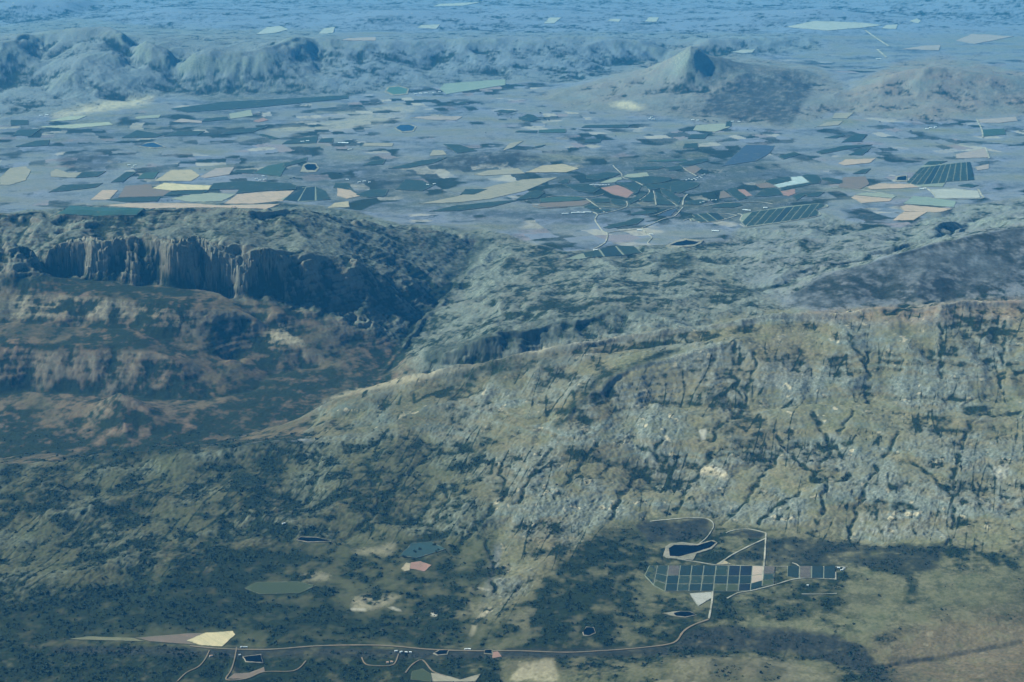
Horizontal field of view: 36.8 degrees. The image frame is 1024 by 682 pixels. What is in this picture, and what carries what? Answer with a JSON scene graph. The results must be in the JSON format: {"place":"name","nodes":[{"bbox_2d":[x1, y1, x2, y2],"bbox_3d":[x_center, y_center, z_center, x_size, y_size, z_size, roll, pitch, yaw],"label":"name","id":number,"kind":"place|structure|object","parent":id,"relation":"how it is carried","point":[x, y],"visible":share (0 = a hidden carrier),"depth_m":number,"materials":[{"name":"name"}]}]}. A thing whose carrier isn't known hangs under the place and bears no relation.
{"place":"outdoors","nodes":[
{"label":"outdoors","id":0,"kind":"place"},
{"bbox_2d":[0,166,30,184],"bbox_3d":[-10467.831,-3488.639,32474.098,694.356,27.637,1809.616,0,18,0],"label":"crop field","id":1,"kind":"structure","parent":0,"point":[12,176],"depth_m":32459.51,"materials":[{"name":"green plant"}]},
{"bbox_2d":[50,169,81,177],"bbox_3d":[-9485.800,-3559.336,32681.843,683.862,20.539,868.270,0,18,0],"label":"crop field","id":2,"kind":"structure","parent":0,"point":[58,173],"depth_m":32546.90,"materials":[{"name":"green plant"}]},
{"bbox_2d":[38,122,112,128],"bbox_3d":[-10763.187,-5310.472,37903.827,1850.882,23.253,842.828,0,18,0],"label":"crop field","id":3,"kind":"structure","parent":0,"point":[75,126],"depth_m":37857.10,"materials":[{"name":"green plant"}]},
{"bbox_2d":[57,205,143,215],"bbox_3d":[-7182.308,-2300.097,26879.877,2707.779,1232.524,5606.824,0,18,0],"label":"crop field","id":4,"kind":"structure","parent":0,"point":[90,211],"depth_m":24196.46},
{"bbox_2d":[90,190,117,199],"bbox_3d":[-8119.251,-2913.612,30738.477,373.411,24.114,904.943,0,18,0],"label":"crop field","id":5,"kind":"structure","parent":0,"point":[104,194],"depth_m":30674.77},
{"bbox_2d":[68,636,144,641],"bbox_3d":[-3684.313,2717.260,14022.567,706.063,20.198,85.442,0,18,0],"label":"meadow","id":6,"kind":"structure","parent":0,"point":[108,638],"depth_m":14008.56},
{"bbox_2d":[118,184,170,197],"bbox_3d":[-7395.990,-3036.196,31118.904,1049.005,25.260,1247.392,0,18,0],"label":"fallow field","id":7,"kind":"structure","parent":0,"point":[145,190],"depth_m":31020.55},
{"bbox_2d":[137,633,202,644],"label":"fallow field","id":8,"kind":"structure","parent":0,"point":[179,638],"depth_m":14031.73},
{"bbox_2d":[0,16,344,119],"bbox_3d":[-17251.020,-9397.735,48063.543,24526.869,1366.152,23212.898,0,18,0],"label":"mountain range","id":9,"kind":"structure","parent":0,"point":[67,65],"depth_m":43393.27,"materials":[{"name":"stone"}]},
{"bbox_2d":[155,169,199,180],"bbox_3d":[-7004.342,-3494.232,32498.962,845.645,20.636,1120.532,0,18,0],"label":"crop field","id":10,"kind":"structure","parent":0,"point":[182,175],"depth_m":32373.43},
{"bbox_2d":[153,183,211,190],"bbox_3d":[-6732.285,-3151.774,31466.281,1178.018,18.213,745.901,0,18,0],"label":"crop field","id":11,"kind":"structure","parent":0,"point":[172,186],"depth_m":31373.91,"materials":[{"name":"plant"}]},
{"bbox_2d":[103,203,278,209],"bbox_3d":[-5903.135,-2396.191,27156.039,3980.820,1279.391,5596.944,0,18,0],"label":"crop field","id":12,"kind":"structure","parent":0,"point":[174,205],"depth_m":29559.15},
{"bbox_2d":[171,193,235,201],"bbox_3d":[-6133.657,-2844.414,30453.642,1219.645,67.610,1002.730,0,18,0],"label":"fallow field","id":13,"kind":"structure","parent":0,"point":[210,197],"depth_m":30505.31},
{"bbox_2d":[186,631,234,646],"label":"crop field","id":14,"kind":"structure","parent":0,"point":[218,639],"depth_m":14033.85,"materials":[{"name":"plant"}]},
{"bbox_2d":[0,273,424,464],"bbox_3d":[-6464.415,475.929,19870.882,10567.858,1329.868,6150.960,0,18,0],"label":"canyon","id":15,"kind":"structure","parent":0,"point":[129,367],"depth_m":21103.51,"materials":[{"name":"stone"}]},
{"bbox_2d":[200,167,233,177],"bbox_3d":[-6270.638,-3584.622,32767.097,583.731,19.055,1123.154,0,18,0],"label":"crop field","id":16,"kind":"structure","parent":0,"point":[215,172],"depth_m":32745.28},
{"bbox_2d":[229,110,252,118],"bbox_3d":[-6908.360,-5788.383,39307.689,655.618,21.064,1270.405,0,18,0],"label":"fallow field","id":17,"kind":"structure","parent":0,"point":[246,113],"depth_m":39250.61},
{"bbox_2d":[0,201,482,342],"bbox_3d":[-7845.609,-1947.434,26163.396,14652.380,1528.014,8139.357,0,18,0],"label":"cliff escarpment","id":18,"kind":"structure","parent":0,"point":[390,280],"depth_m":23329.42,"materials":[{"name":"stone"}]},
{"bbox_2d":[227,667,264,678],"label":"fallow field","id":19,"kind":"structure","parent":0,"point":[241,675],"depth_m":13394.87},
{"bbox_2d":[0,437,499,615],"bbox_3d":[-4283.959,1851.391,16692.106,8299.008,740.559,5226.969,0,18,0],"label":"hillside","id":20,"kind":"structure","parent":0,"point":[181,471],"depth_m":16452.22,"materials":[{"name":"plant"}]},
{"bbox_2d":[224,190,293,203],"bbox_3d":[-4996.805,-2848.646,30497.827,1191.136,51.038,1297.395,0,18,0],"label":"crop field","id":21,"kind":"structure","parent":0,"point":[261,197],"depth_m":30505.81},
{"bbox_2d":[225,647,305,680],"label":"farm track","id":22,"kind":"structure","parent":0,"point":[257,673],"depth_m":13445.89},
{"bbox_2d":[256,26,288,34],"bbox_3d":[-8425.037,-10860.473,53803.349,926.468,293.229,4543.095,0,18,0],"label":"sand field","id":23,"kind":"structure","parent":0,"point":[271,30],"depth_m":54434.36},
{"bbox_2d":[244,581,315,594],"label":"meadow","id":24,"kind":"structure","parent":0,"point":[284,587],"depth_m":14943.31,"materials":[{"name":"plant"}]},
{"bbox_2d":[337,188,358,198],"bbox_3d":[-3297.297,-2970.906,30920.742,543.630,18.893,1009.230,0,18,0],"label":"crop field","id":25,"kind":"structure","parent":0,"point":[345,193],"depth_m":30853.35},
{"bbox_2d":[410,668,431,681],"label":"meadow","id":26,"kind":"structure","parent":0,"point":[422,674],"depth_m":13348.13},
{"bbox_2d":[410,561,431,571],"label":"fallow field","id":27,"kind":"structure","parent":0,"point":[420,566],"depth_m":15338.97,"materials":[{"name":"red soil"}]},
{"bbox_2d":[410,116,462,119],"bbox_3d":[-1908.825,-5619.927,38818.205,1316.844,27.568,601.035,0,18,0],"label":"crop field","id":28,"kind":"structure","parent":0,"point":[441,117],"depth_m":38861.62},
{"bbox_2d":[190,619,708,652],"bbox_3d":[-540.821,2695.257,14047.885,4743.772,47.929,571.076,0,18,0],"label":"dirt road","id":29,"kind":"structure","parent":0,"point":[682,632],"depth_m":13867.90,"materials":[{"name":"soil"}]},
{"bbox_2d":[431,673,479,681],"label":"crop field","id":30,"kind":"structure","parent":0,"point":[436,677],"depth_m":13266.50,"materials":[{"name":"soil"}]},
{"bbox_2d":[440,79,505,93],"bbox_3d":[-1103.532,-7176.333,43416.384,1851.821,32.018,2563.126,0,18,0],"label":"crop field","id":31,"kind":"structure","parent":0,"point":[448,88],"depth_m":43563.02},
{"bbox_2d":[419,177,556,203],"bbox_3d":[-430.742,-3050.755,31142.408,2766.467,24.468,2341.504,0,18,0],"label":"crop field","id":32,"kind":"structure","parent":0,"point":[504,189],"depth_m":31007.47,"materials":[{"name":"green plant"}]},
{"bbox_2d":[474,168,524,175],"bbox_3d":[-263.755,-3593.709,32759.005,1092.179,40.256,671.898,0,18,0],"label":"crop field","id":33,"kind":"structure","parent":0,"point":[503,171],"depth_m":32712.94,"materials":[{"name":"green plant"}]},
{"bbox_2d":[0,17,1023,615],"bbox_3d":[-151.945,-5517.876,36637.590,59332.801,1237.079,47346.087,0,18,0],"label":"farm plain","id":34,"kind":"structure","parent":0,"point":[896,147],"depth_m":34841.82,"materials":[{"name":"plant"}]},
{"bbox_2d":[13,128,40,136],"bbox_3d":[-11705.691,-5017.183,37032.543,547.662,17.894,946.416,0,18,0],"label":"orchard","id":35,"kind":"object","parent":34,"relation":"on","point":[28,132],"visible":1,"depth_m":36998.70,"materials":[{"name":"green plant"}]},
{"bbox_2d":[16,140,49,146],"bbox_3d":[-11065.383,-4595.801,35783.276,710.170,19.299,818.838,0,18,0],"label":"orchard","id":36,"kind":"object","parent":34,"relation":"on","point":[38,143],"visible":1,"depth_m":35613.09,"materials":[{"name":"green plant"}]},
{"bbox_2d":[49,183,102,191],"bbox_3d":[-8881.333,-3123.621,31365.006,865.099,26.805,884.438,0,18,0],"label":"orchard","id":37,"kind":"object","parent":34,"relation":"on","point":[69,187],"visible":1,"depth_m":31357.21,"materials":[{"name":"green plant"}]},
{"bbox_2d":[106,197,159,201],"bbox_3d":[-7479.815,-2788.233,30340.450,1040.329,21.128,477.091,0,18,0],"label":"orchard","id":38,"kind":"object","parent":34,"relation":"on","point":[139,199],"visible":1,"depth_m":30323.29,"materials":[{"name":"green plant"}]},
{"bbox_2d":[122,130,163,137],"bbox_3d":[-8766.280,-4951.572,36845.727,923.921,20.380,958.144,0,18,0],"label":"orchard","id":39,"kind":"object","parent":34,"relation":"on","point":[139,134],"visible":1,"depth_m":36652.22,"materials":[{"name":"green plant"}]},
{"bbox_2d":[165,131,204,135],"bbox_3d":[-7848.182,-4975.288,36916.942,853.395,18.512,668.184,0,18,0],"label":"orchard","id":40,"kind":"object","parent":34,"relation":"on","point":[186,133],"visible":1,"depth_m":36880.25,"materials":[{"name":"green plant"}]},
{"bbox_2d":[164,190,208,195],"bbox_3d":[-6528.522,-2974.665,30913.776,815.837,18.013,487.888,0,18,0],"label":"orchard","id":41,"kind":"object","parent":34,"relation":"on","point":[185,192],"visible":1,"depth_m":30914.32,"materials":[{"name":"green plant"}]},
{"bbox_2d":[219,126,267,134],"bbox_3d":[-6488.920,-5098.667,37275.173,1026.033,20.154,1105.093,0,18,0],"label":"orchard","id":42,"kind":"object","parent":34,"relation":"on","point":[249,130],"visible":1,"depth_m":37124.82,"materials":[{"name":"green plant"}]},
{"bbox_2d":[210,181,296,193],"bbox_3d":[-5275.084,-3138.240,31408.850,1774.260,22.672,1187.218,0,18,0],"label":"orchard","id":43,"kind":"object","parent":34,"relation":"on","point":[249,186],"visible":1,"depth_m":31445.60,"materials":[{"name":"green plant"}]},
{"bbox_2d":[172,95,348,112],"bbox_3d":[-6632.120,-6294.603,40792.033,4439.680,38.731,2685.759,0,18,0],"label":"orchard","id":44,"kind":"object","parent":34,"relation":"on","point":[228,105],"visible":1,"depth_m":40739.44,"materials":[{"name":"green plant"}]},
{"bbox_2d":[254,162,286,176],"bbox_3d":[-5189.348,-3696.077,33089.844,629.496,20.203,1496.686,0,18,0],"label":"orchard","id":45,"kind":"object","parent":34,"relation":"on","point":[274,170],"visible":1,"depth_m":32922.52,"materials":[{"name":"green plant"}]},
{"bbox_2d":[282,135,317,143],"bbox_3d":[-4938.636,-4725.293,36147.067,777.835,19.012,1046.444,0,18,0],"label":"orchard","id":46,"kind":"object","parent":34,"relation":"on","point":[312,139],"visible":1,"depth_m":36022.64,"materials":[{"name":"green plant"}]},
{"bbox_2d":[280,187,330,201],"bbox_3d":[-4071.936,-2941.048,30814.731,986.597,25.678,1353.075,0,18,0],"label":"orchard","id":47,"kind":"object","parent":34,"relation":"on","point":[306,194],"visible":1,"depth_m":30658.26,"materials":[{"name":"green plant"}]},
{"bbox_2d":[300,163,318,172],"bbox_3d":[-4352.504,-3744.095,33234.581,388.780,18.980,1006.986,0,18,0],"label":"reservoir","id":48,"kind":"object","parent":34,"relation":"on","point":[309,167],"visible":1,"depth_m":33167.56,"materials":[{"name":"blue liquid"}]},
{"bbox_2d":[356,189,388,197],"bbox_3d":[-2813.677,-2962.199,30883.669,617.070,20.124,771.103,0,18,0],"label":"orchard","id":49,"kind":"object","parent":34,"relation":"on","point":[371,193],"visible":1,"depth_m":30836.38,"materials":[{"name":"green plant"}]},
{"bbox_2d":[385,85,408,95],"bbox_3d":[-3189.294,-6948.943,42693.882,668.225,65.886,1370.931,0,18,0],"label":"reservoir","id":50,"kind":"object","parent":34,"relation":"on","point":[397,90],"visible":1,"depth_m":42756.61,"materials":[{"name":"green liquid"}]},
{"bbox_2d":[395,124,416,132],"bbox_3d":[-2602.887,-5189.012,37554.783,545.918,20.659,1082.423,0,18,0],"label":"reservoir","id":51,"kind":"object","parent":34,"relation":"on","point":[403,128],"visible":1,"depth_m":37561.66,"materials":[{"name":"blue liquid"}]},
{"bbox_2d":[395,179,432,190],"bbox_3d":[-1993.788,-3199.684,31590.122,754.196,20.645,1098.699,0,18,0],"label":"orchard","id":52,"kind":"object","parent":34,"relation":"on","point":[412,185],"visible":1,"depth_m":31533.93,"materials":[{"name":"green plant"}]},
{"bbox_2d":[388,157,445,168],"bbox_3d":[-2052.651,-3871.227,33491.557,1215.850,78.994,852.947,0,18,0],"label":"orchard","id":53,"kind":"object","parent":34,"relation":"on","point":[420,163],"visible":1,"depth_m":33492.86,"materials":[{"name":"green plant"}]},
{"bbox_2d":[444,144,476,153],"bbox_3d":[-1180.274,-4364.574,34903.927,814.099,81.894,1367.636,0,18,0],"label":"orchard","id":54,"kind":"object","parent":34,"relation":"on","point":[457,148],"visible":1,"depth_m":34831.59,"materials":[{"name":"green plant"}]},
{"bbox_2d":[429,200,517,211],"bbox_3d":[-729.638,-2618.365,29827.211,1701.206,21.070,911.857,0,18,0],"label":"orchard","id":55,"kind":"object","parent":34,"relation":"on","point":[463,207],"visible":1,"depth_m":29746.94,"materials":[{"name":"green plant"}]},
{"bbox_2d":[540,196,585,201],"bbox_3d":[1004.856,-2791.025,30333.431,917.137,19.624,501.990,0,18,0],"label":"orchard","id":56,"kind":"object","parent":34,"relation":"on","point":[560,199],"visible":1,"depth_m":30295.38,"materials":[{"name":"green plant"}]},
{"bbox_2d":[563,183,599,192],"bbox_3d":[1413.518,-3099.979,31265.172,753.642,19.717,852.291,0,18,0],"label":"orchard","id":57,"kind":"object","parent":34,"relation":"on","point":[588,188],"visible":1,"depth_m":31312.40,"materials":[{"name":"green plant"}]},
{"bbox_2d":[586,172,620,179],"bbox_3d":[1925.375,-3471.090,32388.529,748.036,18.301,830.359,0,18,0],"label":"orchard","id":58,"kind":"object","parent":34,"relation":"on","point":[602,176],"visible":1,"depth_m":32403.85,"materials":[{"name":"green plant"}]},
{"bbox_2d":[581,124,630,127],"bbox_3d":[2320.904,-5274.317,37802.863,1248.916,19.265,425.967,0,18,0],"label":"orchard","id":59,"kind":"object","parent":34,"relation":"on","point":[609,126],"visible":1,"depth_m":37731.09,"materials":[{"name":"green plant"}]},
{"bbox_2d":[603,218,643,228],"bbox_3d":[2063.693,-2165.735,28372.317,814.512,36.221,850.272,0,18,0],"label":"orchard","id":60,"kind":"object","parent":34,"relation":"on","point":[634,221],"visible":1,"depth_m":28328.35,"materials":[{"name":"green plant"}]},
{"bbox_2d":[617,182,641,195],"bbox_3d":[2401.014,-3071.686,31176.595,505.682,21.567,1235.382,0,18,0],"label":"orchard","id":61,"kind":"object","parent":34,"relation":"on","point":[635,188],"visible":1,"depth_m":31398.62,"materials":[{"name":"green plant"}]},
{"bbox_2d":[627,176,671,184],"bbox_3d":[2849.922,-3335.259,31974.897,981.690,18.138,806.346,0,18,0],"label":"orchard","id":62,"kind":"object","parent":34,"relation":"on","point":[646,180],"visible":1,"depth_m":32030.02,"materials":[{"name":"green plant"}]},
{"bbox_2d":[655,192,674,204],"bbox_3d":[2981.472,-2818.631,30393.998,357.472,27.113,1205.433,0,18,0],"label":"orchard","id":63,"kind":"object","parent":34,"relation":"on","point":[661,199],"visible":1,"depth_m":30175.49,"materials":[{"name":"green plant"}]},
{"bbox_2d":[642,181,697,193],"bbox_3d":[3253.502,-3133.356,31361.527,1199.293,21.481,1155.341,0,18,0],"label":"orchard","id":64,"kind":"object","parent":34,"relation":"on","point":[665,186],"visible":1,"depth_m":31414.52,"materials":[{"name":"green plant"}]},
{"bbox_2d":[660,189,680,204],"bbox_3d":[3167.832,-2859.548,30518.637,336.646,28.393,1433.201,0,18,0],"label":"orchard","id":65,"kind":"object","parent":34,"relation":"on","point":[673,197],"visible":1,"depth_m":30518.03,"materials":[{"name":"green plant"}]},
{"bbox_2d":[676,158,708,165],"bbox_3d":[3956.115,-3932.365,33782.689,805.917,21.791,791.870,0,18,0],"label":"orchard","id":66,"kind":"object","parent":34,"relation":"on","point":[692,162],"visible":1,"depth_m":33670.82,"materials":[{"name":"green plant"}]},
{"bbox_2d":[691,213,723,221],"bbox_3d":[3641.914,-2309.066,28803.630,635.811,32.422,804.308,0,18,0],"label":"orchard","id":67,"kind":"object","parent":34,"relation":"on","point":[705,217],"visible":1,"depth_m":28784.67,"materials":[{"name":"green plant"}]},
{"bbox_2d":[725,187,747,200],"bbox_3d":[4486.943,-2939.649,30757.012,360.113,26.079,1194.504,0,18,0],"label":"orchard","id":68,"kind":"object","parent":34,"relation":"on","point":[736,193],"visible":1,"depth_m":30761.22,"materials":[{"name":"green plant"}]},
{"bbox_2d":[755,187,782,196],"bbox_3d":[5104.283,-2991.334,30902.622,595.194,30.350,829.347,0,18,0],"label":"orchard","id":69,"kind":"object","parent":34,"relation":"on","point":[767,192],"visible":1,"depth_m":30835.91,"materials":[{"name":"green plant"}]},
{"bbox_2d":[740,203,826,226],"bbox_3d":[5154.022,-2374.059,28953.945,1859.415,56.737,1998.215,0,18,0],"label":"orchard","id":70,"kind":"object","parent":34,"relation":"on","point":[775,215],"visible":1,"depth_m":28946.33,"materials":[{"name":"green plant"}]},
{"bbox_2d":[774,176,809,187],"bbox_3d":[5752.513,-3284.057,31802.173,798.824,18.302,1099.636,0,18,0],"label":"netted orchard","id":71,"kind":"object","parent":34,"relation":"on","point":[797,180],"visible":1,"depth_m":31727.71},
{"bbox_2d":[817,144,870,153],"bbox_3d":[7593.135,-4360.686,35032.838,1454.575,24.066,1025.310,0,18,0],"label":"orchard","id":72,"kind":"object","parent":34,"relation":"on","point":[836,149],"visible":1,"depth_m":35106.03,"materials":[{"name":"green plant"}]},
{"bbox_2d":[906,162,974,186],"bbox_3d":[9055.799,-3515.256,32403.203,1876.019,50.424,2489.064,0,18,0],"label":"orchard","id":73,"kind":"object","parent":34,"relation":"on","point":[939,175],"visible":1,"depth_m":32325.59,"materials":[{"name":"green plant"}]},
{"bbox_2d":[982,128,1005,136],"bbox_3d":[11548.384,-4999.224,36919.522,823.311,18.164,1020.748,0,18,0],"label":"orchard","id":74,"kind":"object","parent":34,"relation":"on","point":[991,132],"visible":1,"depth_m":36897.23,"materials":[{"name":"green plant"}]},
{"bbox_2d":[0,519,1023,646],"bbox_3d":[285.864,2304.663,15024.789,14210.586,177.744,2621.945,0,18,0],"label":"valley floor","id":75,"kind":"structure","parent":0,"point":[992,590],"depth_m":14707.92,"materials":[{"name":"plant"}]},
{"bbox_2d":[296,537,330,542],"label":"reservoir","id":76,"kind":"object","parent":75,"relation":"on","point":[310,539],"visible":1,"depth_m":15853.01,"materials":[{"name":"blue liquid"}]},
{"bbox_2d":[399,542,445,557],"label":"orchard","id":77,"kind":"object","parent":75,"relation":"on","point":[428,548],"visible":1,"depth_m":15662.42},
{"bbox_2d":[663,540,716,559],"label":"reservoir","id":78,"kind":"object","parent":75,"relation":"on","point":[684,550],"visible":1,"depth_m":15655.59,"materials":[{"name":"blue liquid"}]},
{"bbox_2d":[645,565,774,591],"bbox_3d":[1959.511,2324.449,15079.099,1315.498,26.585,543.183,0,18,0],"label":"orchard","id":79,"kind":"object","parent":75,"relation":"on","point":[687,578],"visible":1,"depth_m":15074.12,"materials":[{"name":"green plant"}]},
{"bbox_2d":[787,566,835,578],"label":"orchard","id":80,"kind":"object","parent":75,"relation":"on","point":[815,572],"visible":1,"depth_m":15171.22,"materials":[{"name":"green plant"}]},
{"bbox_2d":[0,613,1023,681],"bbox_3d":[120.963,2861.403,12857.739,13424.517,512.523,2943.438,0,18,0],"label":"scrubland","id":81,"kind":"structure","parent":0,"point":[990,649],"depth_m":13614.68,"materials":[{"name":"plant"}]},
{"bbox_2d":[242,654,262,662],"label":"reservoir","id":82,"kind":"object","parent":81,"relation":"on","point":[257,658],"visible":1,"depth_m":13681.09,"materials":[{"name":"blue liquid"}]},
{"bbox_2d":[0,429,1023,681],"bbox_3d":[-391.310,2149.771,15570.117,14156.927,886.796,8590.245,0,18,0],"label":"scrub","id":83,"kind":"object","parent":81,"relation":"on","point":[494,679],"visible":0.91,"depth_m":15009.62,"materials":[{"name":"plant"}]},
{"bbox_2d":[0,0,1023,31],"bbox_3d":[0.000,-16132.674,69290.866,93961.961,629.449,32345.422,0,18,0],"label":"distant plain","id":84,"kind":"structure","parent":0,"point":[685,15],"depth_m":59187.00,"materials":[{"name":"soil"}]},
{"bbox_2d":[525,164,578,172],"bbox_3d":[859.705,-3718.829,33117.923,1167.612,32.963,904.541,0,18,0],"label":"crop field","id":85,"kind":"structure","parent":0,"point":[559,168],"depth_m":33005.31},
{"bbox_2d":[537,200,590,207],"bbox_3d":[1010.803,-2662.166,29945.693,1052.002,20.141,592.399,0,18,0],"label":"fallow field","id":86,"kind":"structure","parent":0,"point":[566,204],"depth_m":29895.88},
{"bbox_2d":[311,30,820,95],"bbox_3d":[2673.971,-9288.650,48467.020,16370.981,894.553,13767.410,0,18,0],"label":"rocky ridge","id":87,"kind":"structure","parent":0,"point":[384,62],"depth_m":46837.23,"materials":[{"name":"stone"}]},
{"bbox_2d":[401,229,784,373],"bbox_3d":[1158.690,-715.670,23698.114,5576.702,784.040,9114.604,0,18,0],"label":"plateau","id":88,"kind":"structure","parent":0,"point":[506,295],"depth_m":23036.17,"materials":[{"name":"stone"}]},
{"bbox_2d":[565,245,641,259],"bbox_3d":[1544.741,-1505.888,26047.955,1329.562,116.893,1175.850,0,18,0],"label":"orchard","id":89,"kind":"object","parent":88,"relation":"on","point":[620,250],"visible":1,"depth_m":26046.65,"materials":[{"name":"green plant"}]},
{"bbox_2d":[602,185,633,197],"bbox_3d":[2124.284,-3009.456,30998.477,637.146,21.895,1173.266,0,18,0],"label":"fallow field","id":90,"kind":"structure","parent":0,"point":[618,190],"depth_m":30990.61,"materials":[{"name":"pink soil"}]},
{"bbox_2d":[301,297,1023,619],"bbox_3d":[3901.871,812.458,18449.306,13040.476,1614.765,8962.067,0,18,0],"label":"mountain slope","id":91,"kind":"structure","parent":0,"point":[903,376],"depth_m":17833.42,"materials":[{"name":"stone"}]},
{"bbox_2d":[662,611,695,617],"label":"reservoir","id":92,"kind":"object","parent":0,"point":[684,614],"visible":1,"depth_m":14403.25,"materials":[{"name":"blue liquid"}]},
{"bbox_2d":[666,238,702,247],"bbox_3d":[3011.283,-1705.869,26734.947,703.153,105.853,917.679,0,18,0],"label":"reservoir","id":93,"kind":"object","parent":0,"point":[685,242],"visible":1,"depth_m":26792.59,"materials":[{"name":"blue liquid"}]},
{"bbox_2d":[532,39,847,128],"bbox_3d":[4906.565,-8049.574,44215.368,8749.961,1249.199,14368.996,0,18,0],"label":"cone mountain","id":94,"kind":"structure","parent":0,"point":[690,79],"depth_m":41432.78,"materials":[{"name":"stone"}]},
{"bbox_2d":[690,592,711,605],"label":"sand field","id":95,"kind":"structure","parent":0,"point":[699,599],"depth_m":14705.38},
{"bbox_2d":[693,123,729,131],"bbox_3d":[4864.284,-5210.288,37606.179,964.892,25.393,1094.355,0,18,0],"label":"fallow field","id":96,"kind":"structure","parent":0,"point":[711,127],"depth_m":37609.86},
{"bbox_2d":[722,145,774,165],"bbox_3d":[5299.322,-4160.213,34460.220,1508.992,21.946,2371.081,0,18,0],"label":"crop field","id":97,"kind":"structure","parent":0,"point":[748,153],"depth_m":34505.36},
{"bbox_2d":[786,21,881,30],"bbox_3d":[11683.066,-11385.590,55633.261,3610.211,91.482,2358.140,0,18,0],"label":"sand field","id":98,"kind":"structure","parent":0,"point":[825,25],"depth_m":55755.00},
{"bbox_2d":[838,176,868,188],"bbox_3d":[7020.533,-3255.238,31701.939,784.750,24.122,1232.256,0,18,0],"label":"fallow field","id":99,"kind":"structure","parent":0,"point":[860,182],"depth_m":31710.44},
{"bbox_2d":[838,158,875,164],"bbox_3d":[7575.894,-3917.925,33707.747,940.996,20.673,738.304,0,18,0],"label":"crop field","id":100,"kind":"structure","parent":0,"point":[852,161],"depth_m":33726.23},
{"bbox_2d":[851,195,891,202],"bbox_3d":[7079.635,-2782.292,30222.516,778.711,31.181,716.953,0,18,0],"label":"crop field","id":101,"kind":"structure","parent":0,"point":[864,199],"depth_m":30177.63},
{"bbox_2d":[726,195,1023,306],"bbox_3d":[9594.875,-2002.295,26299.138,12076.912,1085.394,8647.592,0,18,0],"label":"rocky hills","id":102,"kind":"structure","parent":0,"point":[779,263],"depth_m":26047.98,"materials":[{"name":"stone"}]},
{"bbox_2d":[856,192,895,197],"bbox_3d":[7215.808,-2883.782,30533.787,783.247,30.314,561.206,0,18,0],"label":"fallow field","id":103,"kind":"structure","parent":0,"point":[881,195],"depth_m":30542.41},
{"bbox_2d":[868,183,918,189],"bbox_3d":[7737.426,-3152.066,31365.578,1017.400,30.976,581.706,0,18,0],"label":"crop field","id":104,"kind":"structure","parent":0,"point":[885,186],"depth_m":31328.56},
{"bbox_2d":[786,228,1023,311],"bbox_3d":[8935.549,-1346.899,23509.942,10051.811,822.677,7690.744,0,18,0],"label":"rounded hill","id":105,"kind":"structure","parent":0,"point":[990,264],"depth_m":22842.46,"materials":[{"name":"stone"}]},
{"bbox_2d":[893,212,925,220],"bbox_3d":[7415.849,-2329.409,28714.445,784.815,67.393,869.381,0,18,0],"label":"crop field","id":106,"kind":"structure","parent":0,"point":[906,216],"depth_m":28659.01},
{"bbox_2d":[905,45,939,50],"bbox_3d":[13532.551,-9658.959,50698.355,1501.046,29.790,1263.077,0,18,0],"label":"crop field","id":107,"kind":"structure","parent":0,"point":[932,47],"depth_m":50507.38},
{"bbox_2d":[900,205,950,212],"bbox_3d":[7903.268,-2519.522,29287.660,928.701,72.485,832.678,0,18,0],"label":"crop field","id":108,"kind":"structure","parent":0,"point":[910,208],"depth_m":29253.77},
{"bbox_2d":[903,196,955,206],"bbox_3d":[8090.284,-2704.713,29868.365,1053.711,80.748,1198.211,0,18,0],"label":"crop field","id":109,"kind":"structure","parent":0,"point":[920,200],"depth_m":29859.54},
{"bbox_2d":[841,57,1023,120],"bbox_3d":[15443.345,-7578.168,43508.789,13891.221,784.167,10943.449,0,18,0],"label":"flat topped mountain","id":110,"kind":"structure","parent":0,"point":[927,89],"depth_m":40924.61,"materials":[{"name":"stone"}]},
{"bbox_2d":[930,188,979,198],"bbox_3d":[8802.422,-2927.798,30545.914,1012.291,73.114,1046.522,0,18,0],"label":"sand field","id":111,"kind":"structure","parent":0,"point":[954,193],"depth_m":30536.84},
{"bbox_2d":[956,148,987,158],"bbox_3d":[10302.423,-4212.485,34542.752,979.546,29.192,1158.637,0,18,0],"label":"crop field","id":112,"kind":"structure","parent":0,"point":[980,153],"depth_m":34364.24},
{"bbox_2d":[956,34,1013,43],"bbox_3d":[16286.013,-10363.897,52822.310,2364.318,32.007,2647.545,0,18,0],"label":"crop field","id":113,"kind":"structure","parent":0,"point":[975,38],"depth_m":52867.59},
{"bbox_2d":[978,117,1017,122],"bbox_3d":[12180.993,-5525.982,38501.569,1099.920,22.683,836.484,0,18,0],"label":"crop field","id":114,"kind":"structure","parent":0,"point":[1001,120],"depth_m":38413.63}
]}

